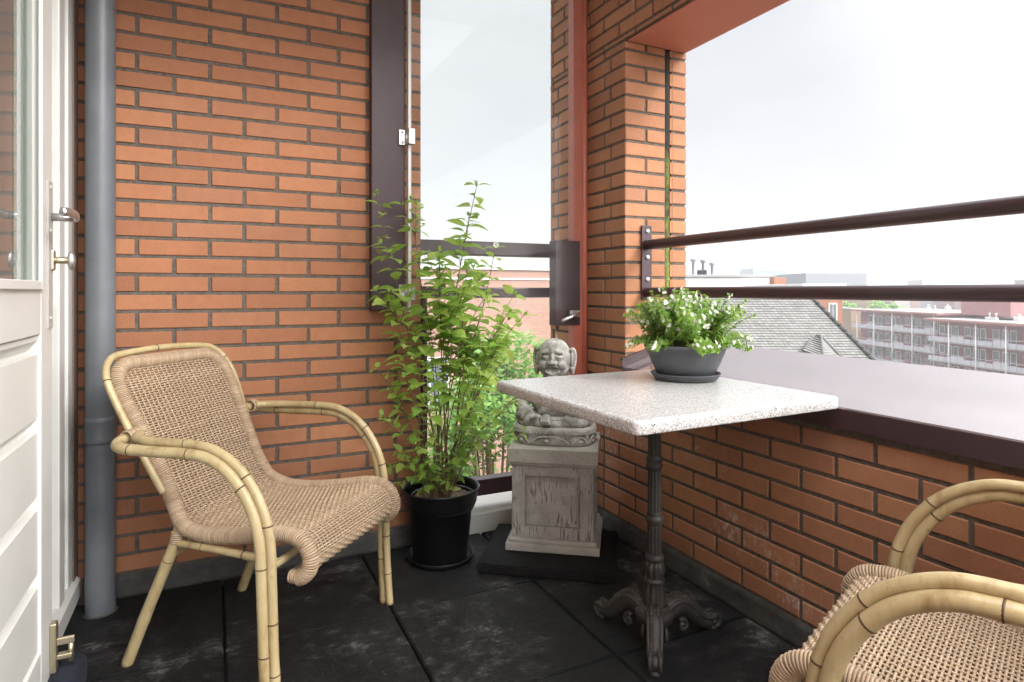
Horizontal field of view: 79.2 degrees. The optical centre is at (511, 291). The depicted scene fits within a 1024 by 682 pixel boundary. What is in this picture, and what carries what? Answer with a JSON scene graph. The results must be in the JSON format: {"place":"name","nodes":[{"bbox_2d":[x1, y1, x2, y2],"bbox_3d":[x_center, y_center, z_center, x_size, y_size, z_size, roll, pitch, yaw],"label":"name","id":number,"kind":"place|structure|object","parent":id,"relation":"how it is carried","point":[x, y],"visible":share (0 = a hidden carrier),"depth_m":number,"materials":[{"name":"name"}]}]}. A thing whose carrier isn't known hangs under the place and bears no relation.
{"place":"outdoors","nodes":[
{"label":"outdoors","id":0,"kind":"place"},
{"bbox_2d":[421,266,550,475],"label":"brick house","id":1,"kind":"structure","parent":0,"point":[538,325],"depth_m":19.02,"materials":[{"name":"orange"}]},
{"bbox_2d":[427,357,448,404],"bbox_3d":[-2.380,2.620,17.911,1.200,1.400,0.037,0,0,-26],"label":"window","id":2,"kind":"structure","parent":1,"relation":"in","point":[429,360],"depth_m":17.96,"materials":[{"name":"grey"}]},
{"bbox_2d":[421,0,1023,284],"label":"sky","id":3,"kind":"structure","parent":0,"point":[802,110],"materials":[{"name":"white"}]},
{"bbox_2d":[739,268,786,274],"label":"building","id":4,"kind":"structure","parent":0,"point":[764,271],"depth_m":300.00,"materials":[{"name":"grey"}]},
{"bbox_2d":[688,298,876,359],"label":"tiled roof house","id":5,"kind":"structure","parent":0,"point":[806,326],"depth_m":28.51,"materials":[{"name":"grey tile"}]},
{"bbox_2d":[746,284,845,323],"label":"orange house","id":6,"kind":"structure","parent":0,"point":[833,308],"depth_m":50.00,"materials":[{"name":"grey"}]},
{"bbox_2d":[828,303,836,319],"bbox_3d":[25.880,1.711,49.962,0.700,1.500,0.067,0,0,0],"label":"window","id":7,"kind":"structure","parent":6,"relation":"in","point":[832,307],"depth_m":49.93,"materials":[{"name":"grey glass"}]},
{"bbox_2d":[842,307,863,338],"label":"ochre house","id":8,"kind":"structure","parent":0,"point":[849,318],"depth_m":124.00,"materials":[{"name":"brown"}]},
{"bbox_2d":[842,300,871,308],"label":"distant building","id":9,"kind":"structure","parent":0,"point":[862,303],"depth_m":141.78,"materials":[{"name":"pink"}]},
{"bbox_2d":[883,301,909,308],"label":"distant building","id":10,"kind":"structure","parent":0,"point":[905,304],"depth_m":227.99,"materials":[{"name":"grey"}]},
{"bbox_2d":[910,301,918,308],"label":"distant building","id":11,"kind":"structure","parent":0,"point":[914,304],"depth_m":274.56,"materials":[{"name":"pink"}]},
{"bbox_2d":[907,280,935,308],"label":"distant building","id":12,"kind":"structure","parent":0,"point":[921,282],"depth_m":323.14,"materials":[{"name":"grey"}]},
{"bbox_2d":[920,301,932,308],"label":"distant building","id":13,"kind":"structure","parent":0,"point":[923,305],"depth_m":299.78,"materials":[{"name":"grey"}]},
{"bbox_2d":[933,301,960,309],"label":"distant building","id":14,"kind":"structure","parent":0,"point":[953,305],"depth_m":235.29,"materials":[{"name":"pink"}]},
{"bbox_2d":[1013,280,1023,283],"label":"distant building","id":15,"kind":"structure","parent":0,"point":[1018,281],"depth_m":211.25,"materials":[{"name":"grey"}]},
{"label":"lower storeys","id":16,"kind":"object","parent":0,"visible":0},
{"bbox_2d":[77,0,420,604],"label":"brick wall","id":17,"kind":"structure","parent":16,"relation":"on","point":[242,184],"depth_m":2.25,"materials":[{"name":"orange brick"}]},
{"bbox_2d":[82,0,117,618],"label":"drainpipe","id":18,"kind":"object","parent":17,"relation":"attached to","point":[100,425],"visible":0.89,"depth_m":1.94,"materials":[{"name":"grey plastic"}]},
{"bbox_2d":[369,0,414,311],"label":"post","id":19,"kind":"object","parent":17,"relation":"attached to","point":[391,137],"visible":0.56,"depth_m":2.42,"materials":[{"name":"brown metal"}]},
{"bbox_2d":[58,529,801,681],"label":"balcony floor","id":20,"kind":"structure","parent":16,"relation":"on","point":[338,621],"depth_m":1.84,"materials":[{"name":"black tile"}]},
{"bbox_2d":[48,653,87,681],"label":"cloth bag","id":21,"kind":"object","parent":20,"relation":"on","point":[75,670],"visible":0.84,"depth_m":1.51,"materials":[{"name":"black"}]},
{"bbox_2d":[102,342,400,681],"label":"cane armchair","id":22,"kind":"object","parent":20,"relation":"on","point":[270,513],"visible":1,"depth_m":1.75,"materials":[{"name":"wicker"}]},
{"bbox_2d":[366,180,536,570],"bbox_3d":[-0.239,0.294,2.291,0.590,1.446,0.466,0,0,-26],"label":"potted shrub","id":23,"kind":"object","parent":20,"relation":"on","point":[439,500],"visible":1,"depth_m":2.29,"materials":[{"name":"green plant"}]},
{"bbox_2d":[469,491,511,534],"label":"concrete kerb","id":24,"kind":"structure","parent":20,"relation":"on","point":[490,512],"depth_m":2.67,"materials":[{"name":"white concrete"}]},
{"bbox_2d":[421,239,548,495],"bbox_3d":[-0.057,0.358,2.745,0.751,1.153,0.120,0,0,-26],"label":"balcony railing","id":25,"kind":"object","parent":24,"relation":"on","point":[495,483],"visible":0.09,"depth_m":2.72,"materials":[{"name":"brown metal"}]},
{"bbox_2d":[477,523,617,583],"bbox_3d":[0.153,1.000,2.386,0.500,0.033,0.400,0,0,10],"label":"paving slab","id":26,"kind":"object","parent":20,"relation":"on","point":[496,557],"depth_m":2.24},
{"bbox_2d":[505,432,602,556],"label":"stone plinth","id":27,"kind":"structure","parent":26,"relation":"on","point":[554,499],"depth_m":2.34,"materials":[{"name":"grey stone"}]},
{"bbox_2d":[513,338,596,446],"bbox_3d":[0.171,0.391,2.473,0.330,0.408,0.235,0,0,12],"label":"monk statue","id":28,"kind":"object","parent":27,"relation":"on","point":[552,357],"visible":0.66,"depth_m":2.39,"materials":[{"name":"grey stone"}]},
{"bbox_2d":[568,0,586,374],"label":"corner post","id":29,"kind":"object","parent":20,"relation":"on","point":[577,128],"visible":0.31,"depth_m":2.77,"materials":[{"name":"paint"}]},
{"bbox_2d":[549,240,579,337],"bbox_3d":[0.249,0.123,2.733,0.128,0.693,0.127,0,0,-26],"label":"latch board","id":30,"kind":"object","parent":29,"relation":"attached to","point":[564,283],"visible":0.98,"depth_m":2.74,"materials":[{"name":"metal"}]},
{"bbox_2d":[497,369,837,677],"bbox_3d":[0.411,0.650,1.794,0.690,0.740,0.690,0,0,-28],"label":"bistro table","id":31,"kind":"object","parent":20,"relation":"on","point":[642,403],"visible":0.98,"depth_m":1.73,"materials":[{"name":"stone"}]},
{"bbox_2d":[622,287,756,382],"bbox_3d":[0.556,0.131,1.968,0.410,0.295,0.438,0,0,14],"label":"flower bowl","id":32,"kind":"object","parent":31,"relation":"on","point":[683,340],"visible":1,"depth_m":1.88,"materials":[{"name":"grey stone"}]},
{"bbox_2d":[768,479,1023,681],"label":"cane armchair","id":33,"kind":"object","parent":20,"relation":"on","point":[866,621],"visible":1,"depth_m":1.03,"materials":[{"name":"brown wicker"}]},
{"bbox_3d":[-0.647,-0.340,0.147,0.201,2.720,4.024,0,0,-26],"label":"facade wall","id":34,"kind":"object","parent":20,"relation":"on","visible":0},
{"bbox_2d":[0,0,80,636],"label":"door frame","id":35,"kind":"object","parent":34,"relation":"attached to","point":[66,586],"visible":0.23,"depth_m":1.81,"materials":[{"name":"white wood"}]},
{"bbox_2d":[0,0,79,681],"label":"door","id":36,"kind":"structure","parent":35,"relation":"attached to","point":[31,641],"depth_m":1.39,"materials":[{"name":"white paint"}]},
{"bbox_2d":[550,0,1023,681],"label":"brick parapet wall","id":37,"kind":"structure","parent":16,"relation":"on","point":[782,526],"depth_m":2.00,"materials":[{"name":"red brick"}]},
{"bbox_2d":[641,195,1023,302],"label":"opening railing","id":38,"kind":"object","parent":37,"relation":"attached to","point":[1012,205],"visible":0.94,"depth_m":1.71,"materials":[{"name":"brown metal"}]},
{"label":"ground","id":39,"kind":"structure","parent":0,"visible":0},
{"bbox_2d":[427,325,547,476],"bbox_3d":[-0.344,7.852,12.568,3.295,14.338,3.645,0,0,-4],"label":"broadleaf tree","id":40,"kind":"object","parent":39,"relation":"on","point":[490,403],"visible":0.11,"depth_m":12.22,"materials":[{"name":"green plant"}]},
{"bbox_2d":[685,258,776,286],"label":"white flat building","id":41,"kind":"structure","parent":39,"relation":"on","point":[701,278],"depth_m":62.00,"materials":[{"name":"grey concrete"}]},
{"bbox_2d":[770,278,785,284],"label":"brick gable","id":42,"kind":"structure","parent":39,"relation":"on","point":[777,281],"depth_m":61.00,"materials":[{"name":"orange brick"}]},
{"bbox_2d":[774,273,866,285],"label":"grey hall","id":43,"kind":"structure","parent":39,"relation":"on","point":[851,279],"depth_m":170.00,"materials":[{"name":"metal"}]},
{"bbox_2d":[842,300,857,307],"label":"broadleaf tree","id":44,"kind":"object","parent":39,"relation":"on","point":[849,305],"visible":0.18,"depth_m":139.04,"materials":[{"name":"green plant"}]},
{"bbox_2d":[861,300,890,308],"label":"broadleaf tree","id":45,"kind":"object","parent":39,"relation":"on","point":[879,305],"visible":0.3,"depth_m":127.79,"materials":[{"name":"green plant"}]},
{"bbox_2d":[886,301,906,308],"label":"broadleaf tree","id":46,"kind":"object","parent":39,"relation":"on","point":[893,305],"visible":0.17,"depth_m":134.94,"materials":[{"name":"green plant"}]},
{"bbox_2d":[848,302,1023,366],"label":"gallery flats","id":47,"kind":"structure","parent":39,"relation":"on","point":[897,335],"depth_m":104.10,"materials":[{"name":"white"}]},
{"bbox_2d":[874,315,877,324],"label":"door","id":48,"kind":"structure","parent":47,"relation":"in","point":[875,316],"depth_m":113.64,"materials":[{"name":"grey glass"}]},
{"bbox_2d":[874,331,877,341],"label":"door","id":49,"kind":"structure","parent":47,"relation":"in","point":[875,332],"depth_m":113.80,"materials":[{"name":"grey glass"}]},
{"bbox_2d":[874,347,877,357],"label":"door","id":50,"kind":"structure","parent":47,"relation":"in","point":[875,349],"depth_m":113.65,"materials":[{"name":"grey glass"}]},
{"bbox_2d":[879,332,881,341],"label":"door","id":51,"kind":"structure","parent":47,"relation":"in","point":[880,333],"depth_m":112.49,"materials":[{"name":"grey glass"}]},
{"bbox_2d":[879,348,881,358],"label":"door","id":52,"kind":"structure","parent":47,"relation":"in","point":[880,349],"depth_m":112.49,"materials":[{"name":"grey"}]},
{"bbox_2d":[886,316,890,323],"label":"window","id":53,"kind":"structure","parent":47,"relation":"in","point":[888,318],"depth_m":110.26,"materials":[{"name":"grey glass"}]},
{"bbox_2d":[886,333,890,339],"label":"window","id":54,"kind":"structure","parent":47,"relation":"in","point":[888,335],"depth_m":110.26,"materials":[{"name":"grey glass"}]},
{"bbox_2d":[886,349,890,356],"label":"window","id":55,"kind":"structure","parent":47,"relation":"in","point":[888,352],"depth_m":110.26,"materials":[{"name":"grey glass"}]},
{"bbox_2d":[893,350,895,361],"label":"door","id":56,"kind":"structure","parent":47,"relation":"in","point":[894,351],"depth_m":108.66,"materials":[{"name":"grey glass"}]},
{"bbox_2d":[897,317,900,329],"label":"door","id":57,"kind":"structure","parent":47,"relation":"in","point":[898,318],"depth_m":107.60,"materials":[{"name":"grey"}]},
{"bbox_2d":[897,334,900,346],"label":"door","id":58,"kind":"structure","parent":47,"relation":"in","point":[898,335],"depth_m":107.60,"materials":[{"name":"grey glass"}]},
{"bbox_2d":[897,351,900,361],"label":"door","id":59,"kind":"structure","parent":47,"relation":"in","point":[898,352],"depth_m":107.60,"materials":[{"name":"grey glass"}]},
{"bbox_2d":[905,317,909,324],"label":"window","id":60,"kind":"structure","parent":47,"relation":"in","point":[907,319],"depth_m":105.31,"materials":[{"name":"grey glass"}]},
{"bbox_2d":[905,334,909,342],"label":"window","id":61,"kind":"structure","parent":47,"relation":"in","point":[907,337],"depth_m":105.31,"materials":[{"name":"grey glass"}]},
{"bbox_2d":[905,352,909,359],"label":"window","id":62,"kind":"structure","parent":47,"relation":"in","point":[907,354],"depth_m":105.31,"materials":[{"name":"grey glass"}]},
{"bbox_2d":[913,318,915,327],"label":"door","id":63,"kind":"structure","parent":47,"relation":"in","point":[914,319],"depth_m":103.60,"materials":[{"name":"grey glass"}]},
{"bbox_2d":[913,335,915,346],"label":"door","id":64,"kind":"structure","parent":47,"relation":"in","point":[914,336],"depth_m":103.60,"materials":[{"name":"grey"}]},
{"bbox_2d":[913,353,915,363],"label":"door","id":65,"kind":"structure","parent":47,"relation":"in","point":[914,354],"depth_m":103.60,"materials":[{"name":"grey glass"}]},
{"bbox_2d":[917,318,920,328],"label":"door","id":66,"kind":"structure","parent":47,"relation":"in","point":[918,319],"depth_m":102.55,"materials":[{"name":"grey"}]},
{"bbox_2d":[917,336,920,346],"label":"door","id":67,"kind":"structure","parent":47,"relation":"in","point":[918,337],"depth_m":102.45,"materials":[{"name":"grey glass"}]},
{"bbox_2d":[917,353,920,364],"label":"door","id":68,"kind":"structure","parent":47,"relation":"in","point":[918,355],"depth_m":102.45,"materials":[{"name":"grey glass"}]},
{"bbox_2d":[926,320,930,326],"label":"window","id":69,"kind":"structure","parent":47,"relation":"in","point":[928,323],"depth_m":100.34,"materials":[{"name":"grey glass"}]},
{"bbox_2d":[926,337,930,344],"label":"window","id":70,"kind":"structure","parent":47,"relation":"in","point":[927,342],"depth_m":100.59,"materials":[{"name":"grey glass"}]},
{"bbox_2d":[933,321,937,332],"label":"door","id":71,"kind":"structure","parent":47,"relation":"in","point":[936,322],"depth_m":98.57,"materials":[{"name":"grey glass"}]},
{"bbox_2d":[923,313,1023,375],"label":"gallery flats","id":72,"kind":"structure","parent":39,"relation":"on","point":[995,344],"depth_m":86.82,"materials":[{"name":"white"}]},
{"bbox_2d":[939,325,944,333],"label":"window","id":73,"kind":"structure","parent":72,"relation":"in","point":[941,327],"depth_m":94.75,"materials":[{"name":"grey glass"}]},
{"bbox_2d":[939,344,944,352],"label":"window","id":74,"kind":"structure","parent":72,"relation":"in","point":[941,347],"depth_m":94.96,"materials":[{"name":"grey glass"}]},
{"bbox_2d":[947,326,951,337],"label":"door","id":75,"kind":"structure","parent":72,"relation":"in","point":[950,327],"depth_m":93.33,"materials":[{"name":"grey glass"}]},
{"bbox_2d":[947,345,951,357],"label":"door","id":76,"kind":"structure","parent":72,"relation":"in","point":[950,346],"depth_m":93.33,"materials":[{"name":"grey glass"}]},
{"bbox_2d":[953,326,958,336],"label":"door","id":77,"kind":"structure","parent":72,"relation":"in","point":[955,328],"depth_m":91.95,"materials":[{"name":"grey glass"}]},
{"bbox_2d":[953,346,958,356],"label":"door","id":78,"kind":"structure","parent":72,"relation":"in","point":[955,348],"depth_m":91.95,"materials":[{"name":"grey glass"}]},
{"bbox_2d":[964,327,970,335],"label":"window","id":79,"kind":"structure","parent":72,"relation":"in","point":[967,330],"depth_m":89.86,"materials":[{"name":"grey glass"}]},
{"bbox_2d":[964,347,970,356],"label":"window","id":80,"kind":"structure","parent":72,"relation":"in","point":[967,351],"depth_m":89.86,"materials":[{"name":"grey glass"}]},
{"bbox_2d":[973,327,978,340],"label":"door","id":81,"kind":"structure","parent":72,"relation":"in","point":[977,329],"depth_m":88.21,"materials":[{"name":"grey glass"}]},
{"bbox_2d":[973,348,978,361],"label":"door","id":82,"kind":"structure","parent":72,"relation":"in","point":[977,350],"depth_m":88.21,"materials":[{"name":"grey"}]},
{"bbox_2d":[980,328,985,340],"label":"door","id":83,"kind":"structure","parent":72,"relation":"in","point":[982,330],"depth_m":87.16,"materials":[{"name":"grey glass"}]},
{"bbox_2d":[980,349,985,362],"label":"door","id":84,"kind":"structure","parent":72,"relation":"in","point":[982,351],"depth_m":86.97,"materials":[{"name":"grey glass"}]},
{"bbox_2d":[992,329,999,338],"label":"window","id":85,"kind":"structure","parent":72,"relation":"in","point":[995,332],"depth_m":84.79,"materials":[{"name":"grey"}]},
{"bbox_2d":[992,350,999,360],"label":"window","id":86,"kind":"structure","parent":72,"relation":"in","point":[995,354],"depth_m":84.93,"materials":[{"name":"grey glass"}]},
{"bbox_2d":[1002,330,1008,346],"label":"door","id":87,"kind":"structure","parent":72,"relation":"in","point":[1003,331],"depth_m":83.47,"materials":[{"name":"grey glass"}]},
{"bbox_2d":[1002,351,1008,368],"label":"door","id":88,"kind":"structure","parent":72,"relation":"in","point":[1003,353],"depth_m":83.47,"materials":[{"name":"grey glass"}]},
{"bbox_2d":[1010,330,1016,347],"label":"door","id":89,"kind":"structure","parent":72,"relation":"in","point":[1013,334],"depth_m":82.06,"materials":[{"name":"grey glass"}]},
{"bbox_2d":[1010,352,1016,369],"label":"door","id":90,"kind":"structure","parent":72,"relation":"in","point":[1013,356],"depth_m":82.06,"materials":[{"name":"grey glass"}]}
]}

